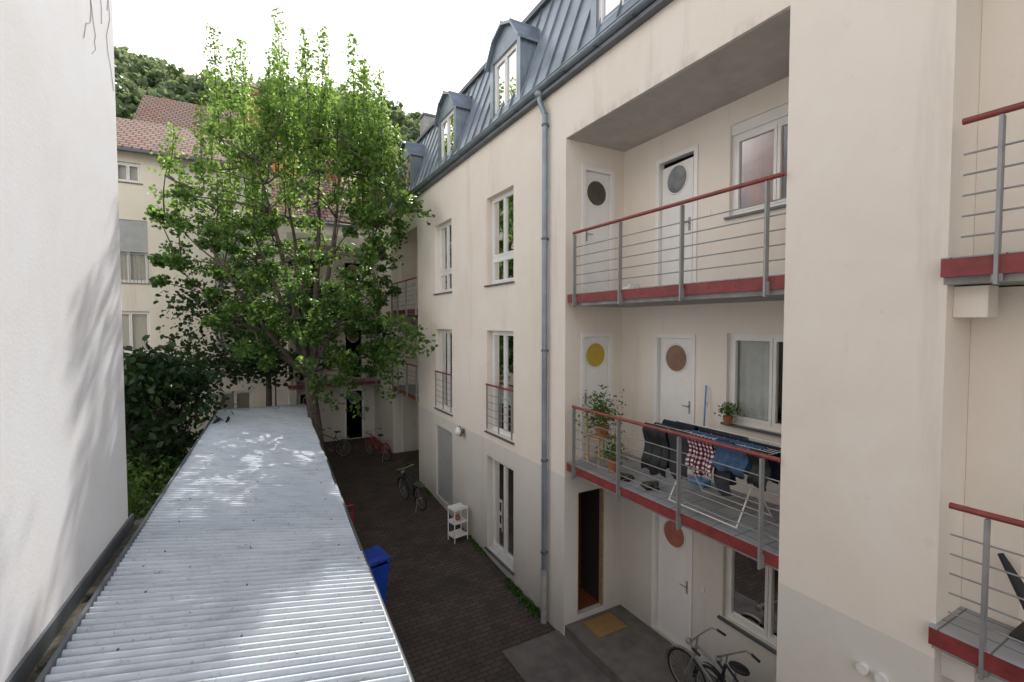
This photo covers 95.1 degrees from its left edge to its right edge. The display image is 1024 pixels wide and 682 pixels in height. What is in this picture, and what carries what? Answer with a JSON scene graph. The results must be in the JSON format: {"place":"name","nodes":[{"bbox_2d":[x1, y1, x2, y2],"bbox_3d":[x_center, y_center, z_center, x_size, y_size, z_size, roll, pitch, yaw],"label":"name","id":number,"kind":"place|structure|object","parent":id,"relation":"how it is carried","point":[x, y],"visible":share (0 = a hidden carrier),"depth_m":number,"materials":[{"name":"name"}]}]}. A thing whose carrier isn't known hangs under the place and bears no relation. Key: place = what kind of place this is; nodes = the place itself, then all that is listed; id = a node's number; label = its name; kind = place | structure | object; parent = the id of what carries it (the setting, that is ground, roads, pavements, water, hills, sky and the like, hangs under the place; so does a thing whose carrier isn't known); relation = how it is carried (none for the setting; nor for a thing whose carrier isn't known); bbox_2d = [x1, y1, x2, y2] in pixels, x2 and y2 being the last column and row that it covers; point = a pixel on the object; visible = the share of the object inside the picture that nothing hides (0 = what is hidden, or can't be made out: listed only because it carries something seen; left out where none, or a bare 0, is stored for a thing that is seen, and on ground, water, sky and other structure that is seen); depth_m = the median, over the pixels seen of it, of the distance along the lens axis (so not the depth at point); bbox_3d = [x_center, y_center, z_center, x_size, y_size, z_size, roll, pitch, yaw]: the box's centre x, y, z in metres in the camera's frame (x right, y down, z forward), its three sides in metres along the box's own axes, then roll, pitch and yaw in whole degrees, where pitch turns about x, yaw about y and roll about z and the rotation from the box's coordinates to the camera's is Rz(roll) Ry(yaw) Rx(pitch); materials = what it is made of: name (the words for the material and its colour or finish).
{"place":"outdoors","nodes":[
{"label":"outdoors","id":0,"kind":"place"},
{"bbox_2d":[166,450,418,484],"bbox_3d":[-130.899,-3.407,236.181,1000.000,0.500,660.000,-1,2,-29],"label":"ground","id":1,"kind":"structure","parent":0,"point":[408,458],"depth_m":17.29,"materials":[{"name":"soil"}]},
{"bbox_2d":[0,0,127,681],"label":"white plaster house","id":2,"kind":"structure","parent":1,"relation":"on","point":[63,496],"depth_m":4.00,"materials":[{"name":"white paint"}]},
{"bbox_2d":[84,0,113,90],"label":"dry vine","id":3,"kind":"object","parent":2,"relation":"attached to","point":[95,33],"visible":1,"depth_m":5.21,"materials":[{"name":"plant"}]},
{"bbox_2d":[128,475,150,519],"bbox_3d":[-7.194,3.776,8.061,2.532,2.686,3.717,-1,2,-29],"label":"garden bush","id":4,"kind":"object","parent":1,"relation":"on","point":[144,499],"visible":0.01,"depth_m":8.48,"materials":[{"name":"green plant"}]},
{"bbox_2d":[126,445,179,520],"bbox_3d":[-7.933,3.683,10.089,2.164,2.529,3.842,-1,2,-29],"label":"garden bush","id":5,"kind":"object","parent":1,"relation":"on","point":[134,488],"visible":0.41,"depth_m":10.06,"materials":[{"name":"green plant"}]},
{"bbox_2d":[144,402,204,451],"bbox_3d":[-12.203,3.001,14.477,3.379,3.485,4.346,1,2,32],"label":"garden bush","id":6,"kind":"object","parent":1,"relation":"on","point":[183,415],"visible":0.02,"depth_m":15.29,"materials":[{"name":"green plant"}]},
{"bbox_2d":[123,334,237,512],"bbox_3d":[-9.467,2.299,11.918,4.118,4.954,3.748,1,2,26],"label":"laurel shrub","id":7,"kind":"object","parent":1,"relation":"on","point":[155,380],"visible":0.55,"depth_m":11.57,"materials":[{"name":"green plant"}]},
{"bbox_2d":[116,117,274,451],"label":"cream townhouse","id":8,"kind":"structure","parent":1,"relation":"on","point":[141,239],"depth_m":16.92,"materials":[{"name":"beige paint"}]},
{"bbox_2d":[117,162,251,407],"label":"townhouse windows","id":9,"kind":"structure","parent":8,"relation":"in","point":[128,237],"depth_m":16.61,"materials":[{"name":"white glass"}]},
{"bbox_2d":[5,404,414,681],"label":"storage shed","id":10,"kind":"structure","parent":1,"relation":"on","point":[267,596],"depth_m":4.88,"materials":[{"name":"grey metal"}]},
{"bbox_2d":[37,592,92,667],"bbox_3d":[-3.222,2.413,3.224,0.390,0.060,2.765,-1,2,-29],"label":"roof debris","id":11,"kind":"object","parent":10,"relation":"on","point":[44,663],"visible":0.95,"depth_m":3.48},
{"bbox_2d":[142,421,373,661],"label":"fallen leaves","id":12,"kind":"object","parent":10,"relation":"on","point":[250,546],"visible":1,"depth_m":4.92,"materials":[{"name":"brown plant"}]},
{"bbox_2d":[133,83,303,173],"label":"orange gabled house","id":13,"kind":"structure","parent":1,"relation":"on","point":[158,110],"depth_m":25.32,"materials":[{"name":"tile"}]},
{"bbox_2d":[143,275,326,405],"bbox_3d":[-9.225,1.175,16.199,5.795,6.685,4.336,-1,2,-29],"label":"young tree","id":14,"kind":"object","parent":1,"relation":"on","point":[228,364],"visible":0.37,"depth_m":15.41,"materials":[{"name":"green plant"}]},
{"bbox_2d":[142,5,437,453],"bbox_3d":[-6.533,-2.678,14.815,9.283,14.936,5.862,0,2,1],"label":"maple tree","id":15,"kind":"object","parent":1,"relation":"on","point":[365,160],"visible":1,"depth_m":13.65,"materials":[{"name":"green plant"}]},
{"bbox_2d":[265,153,388,405],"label":"tiled wing house","id":16,"kind":"structure","parent":1,"relation":"on","point":[327,216],"depth_m":20.18,"materials":[{"name":"tile"}]},
{"bbox_2d":[342,122,398,182],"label":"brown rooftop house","id":17,"kind":"structure","parent":1,"relation":"on","point":[353,172],"depth_m":37.28,"materials":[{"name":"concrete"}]},
{"bbox_2d":[273,0,1023,681],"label":"walls","id":18,"kind":"structure","parent":1,"relation":"on","point":[903,398],"depth_m":4.61,"materials":[{"name":"beige paint"}]},
{"bbox_2d":[454,426,464,436],"bbox_3d":[-1.337,2.296,11.898,0.254,0.274,0.241,0,2,8],"label":"wall lamp","id":19,"kind":"object","parent":18,"relation":"attached to","point":[458,431],"visible":1,"depth_m":11.82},
{"bbox_2d":[381,0,673,218],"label":"mansard roof","id":20,"kind":"structure","parent":18,"relation":"on","point":[568,47],"depth_m":9.06,"materials":[{"name":"metal"}]},
{"bbox_2d":[397,140,424,189],"bbox_3d":[-3.311,-6.026,16.706,1.210,2.000,1.500,-1,2,-29],"label":"dormer","id":21,"kind":"object","parent":20,"relation":"on","point":[414,152],"visible":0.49,"depth_m":16.03,"materials":[{"name":"metal"}]},
{"bbox_2d":[434,90,475,164],"bbox_3d":[-1.372,-5.898,13.210,1.210,2.000,1.500,-1,2,-29],"label":"dormer","id":22,"kind":"object","parent":20,"relation":"on","point":[452,111],"visible":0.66,"depth_m":12.80,"materials":[{"name":"metal"}]},
{"bbox_2d":[485,18,539,120],"bbox_3d":[0.277,-5.789,10.238,1.210,2.000,1.500,-1,2,-29],"label":"dormer","id":23,"kind":"object","parent":20,"relation":"on","point":[513,45],"visible":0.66,"depth_m":9.88,"materials":[{"name":"metal"}]},
{"bbox_2d":[590,0,633,36],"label":"dormer","id":24,"kind":"object","parent":20,"relation":"on","point":[602,9],"visible":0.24,"depth_m":7.33,"materials":[{"name":"metal"}]},
{"bbox_2d":[534,90,548,623],"bbox_3d":[0.524,0.344,8.505,0.176,9.690,0.286,-2,3,-43],"label":"downspout","id":25,"kind":"object","parent":18,"relation":"attached to","point":[544,239],"visible":0.92,"depth_m":8.40,"materials":[{"name":"metal"}]},
{"bbox_2d":[296,103,787,655],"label":"windows and doors","id":26,"kind":"structure","parent":18,"relation":"attached to","point":[756,359],"depth_m":7.83,"materials":[{"name":"white glass"}]},
{"bbox_2d":[714,402,744,423],"bbox_3d":[3.100,1.015,6.654,0.271,0.323,0.425,-2,3,-45],"label":"potted plant","id":27,"kind":"object","parent":26,"relation":"on","point":[727,418],"visible":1,"depth_m":6.63,"materials":[{"name":"plant"}]},
{"bbox_2d":[583,612,626,637],"bbox_3d":[1.626,4.972,8.207,0.620,0.018,0.450,-1,2,-29],"label":"doormat","id":28,"kind":"object","parent":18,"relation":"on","point":[603,625],"visible":1,"depth_m":8.18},
{"bbox_2d":[285,232,1023,681],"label":"balcony slabs","id":29,"kind":"structure","parent":18,"relation":"attached to","point":[953,636],"depth_m":5.51,"materials":[{"name":"red concrete"}]},
{"bbox_2d":[569,385,632,472],"bbox_3d":[1.578,1.415,7.728,0.994,1.348,1.051,-1,2,-29],"label":"potted plant","id":30,"kind":"object","parent":29,"relation":"on","point":[603,433],"visible":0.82,"depth_m":7.78,"materials":[{"name":"green plant"}]},
{"bbox_2d":[620,472,634,481],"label":"shoes","id":31,"kind":"object","parent":29,"relation":"on","point":[628,475],"visible":0.71,"depth_m":7.09,"materials":[{"name":"leather"}]},
{"bbox_2d":[622,284,638,288],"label":"sneakers","id":32,"kind":"object","parent":29,"relation":"on","point":[632,286],"visible":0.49,"depth_m":7.13,"materials":[{"name":"rubber"}]},
{"bbox_2d":[640,481,659,489],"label":"shoes","id":33,"kind":"object","parent":29,"relation":"on","point":[654,484],"visible":0.9,"depth_m":6.70,"materials":[{"name":"leather"}]},
{"bbox_2d":[289,101,1023,679],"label":"balcony railings","id":34,"kind":"object","parent":29,"relation":"on","point":[995,279],"visible":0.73,"depth_m":4.93,"materials":[{"name":"grey metal"}]},
{"bbox_2d":[690,385,710,487],"bbox_3d":[2.834,1.391,6.909,0.282,1.450,0.240,-1,2,-29],"label":"broom","id":35,"kind":"object","parent":29,"relation":"on","point":[701,479],"visible":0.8,"depth_m":6.91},
{"bbox_2d":[641,419,780,528],"bbox_3d":[2.587,1.642,6.019,0.758,1.008,1.851,-1,2,-29],"label":"laundry rack","id":36,"kind":"object","parent":29,"relation":"on","point":[736,459],"visible":0.77,"depth_m":5.79,"materials":[{"name":"fabric"}]},
{"bbox_2d":[997,553,1023,641],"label":"folding chair","id":37,"kind":"object","parent":29,"relation":"on","point":[1017,583],"visible":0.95,"depth_m":3.55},
{"bbox_2d":[665,627,749,681],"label":"bicycle","id":38,"kind":"object","parent":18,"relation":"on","point":[739,668],"visible":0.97,"depth_m":6.44,"materials":[{"name":"metal"}]},
{"bbox_2d":[693,650,760,681],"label":"bicycle","id":39,"kind":"object","parent":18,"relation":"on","point":[714,670],"visible":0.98,"depth_m":6.10,"materials":[{"name":"metal"}]},
{"bbox_2d":[856,662,888,681],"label":"wall vents","id":40,"kind":"object","parent":18,"relation":"attached to","point":[862,668],"depth_m":4.09,"materials":[{"name":"white plastic"}]},
{"bbox_2d":[112,0,540,114],"label":"sky","id":41,"kind":"structure","parent":0,"point":[425,49],"materials":[{"name":"white"}]},
{"bbox_2d":[346,505,352,522],"bbox_3d":[-3.902,4.316,10.848,0.540,1.137,0.430,-1,2,-19],"label":"red hand truck","id":42,"kind":"object","parent":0,"point":[351,512],"visible":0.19,"depth_m":10.85,"materials":[{"name":"metal"}]},
{"bbox_2d":[324,436,555,681],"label":"courtyard paving","id":43,"kind":"structure","parent":0,"point":[455,613],"depth_m":9.75,"materials":[{"name":"brown brick"}]},
{"bbox_2d":[322,427,352,456],"bbox_3d":[-6.849,3.806,17.642,1.706,1.080,0.596,1,2,16],"label":"bicycle","id":44,"kind":"object","parent":43,"relation":"on","point":[343,445],"visible":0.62,"depth_m":17.60,"materials":[{"name":"rubber"}]},
{"bbox_2d":[363,545,390,603],"bbox_3d":[-2.735,4.526,8.656,0.798,1.130,0.620,-2,3,-39],"label":"blue wheelie bin","id":45,"kind":"object","parent":43,"relation":"on","point":[377,557],"visible":0.13,"depth_m":8.61,"materials":[{"name":"plastic"}]},
{"bbox_2d":[364,428,391,461],"bbox_3d":[-5.003,3.824,17.342,1.706,1.093,0.597,1,2,26],"label":"bicycle","id":46,"kind":"object","parent":43,"relation":"on","point":[379,449],"visible":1,"depth_m":17.22,"materials":[{"name":"metal"}]},
{"bbox_2d":[397,464,426,509],"bbox_3d":[-2.912,4.170,13.397,0.596,1.099,1.714,-3,4,-53],"label":"bicycle","id":47,"kind":"object","parent":43,"relation":"on","point":[414,492],"visible":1,"depth_m":13.28,"materials":[{"name":"metal"}]},
{"bbox_2d":[448,502,467,543],"bbox_3d":[-1.334,4.480,11.552,0.408,0.840,0.308,-2,3,-41],"label":"white shelf","id":48,"kind":"object","parent":43,"relation":"on","point":[457,519],"visible":1,"depth_m":11.52,"materials":[{"name":"plastic"}]},
{"bbox_2d":[418,479,540,618],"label":"weeds","id":49,"kind":"object","parent":43,"relation":"on","point":[534,609],"visible":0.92,"depth_m":9.39,"materials":[{"name":"green plant"}]},
{"bbox_2d":[502,630,610,681],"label":"stone path","id":50,"kind":"structure","parent":0,"point":[556,656],"depth_m":7.58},
{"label":"hill","id":51,"kind":"structure","parent":0,"visible":0},
{"bbox_2d":[114,45,420,178],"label":"forest","id":52,"kind":"object","parent":51,"relation":"on","point":[137,77],"visible":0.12,"depth_m":124.18,"materials":[{"name":"green plant"}]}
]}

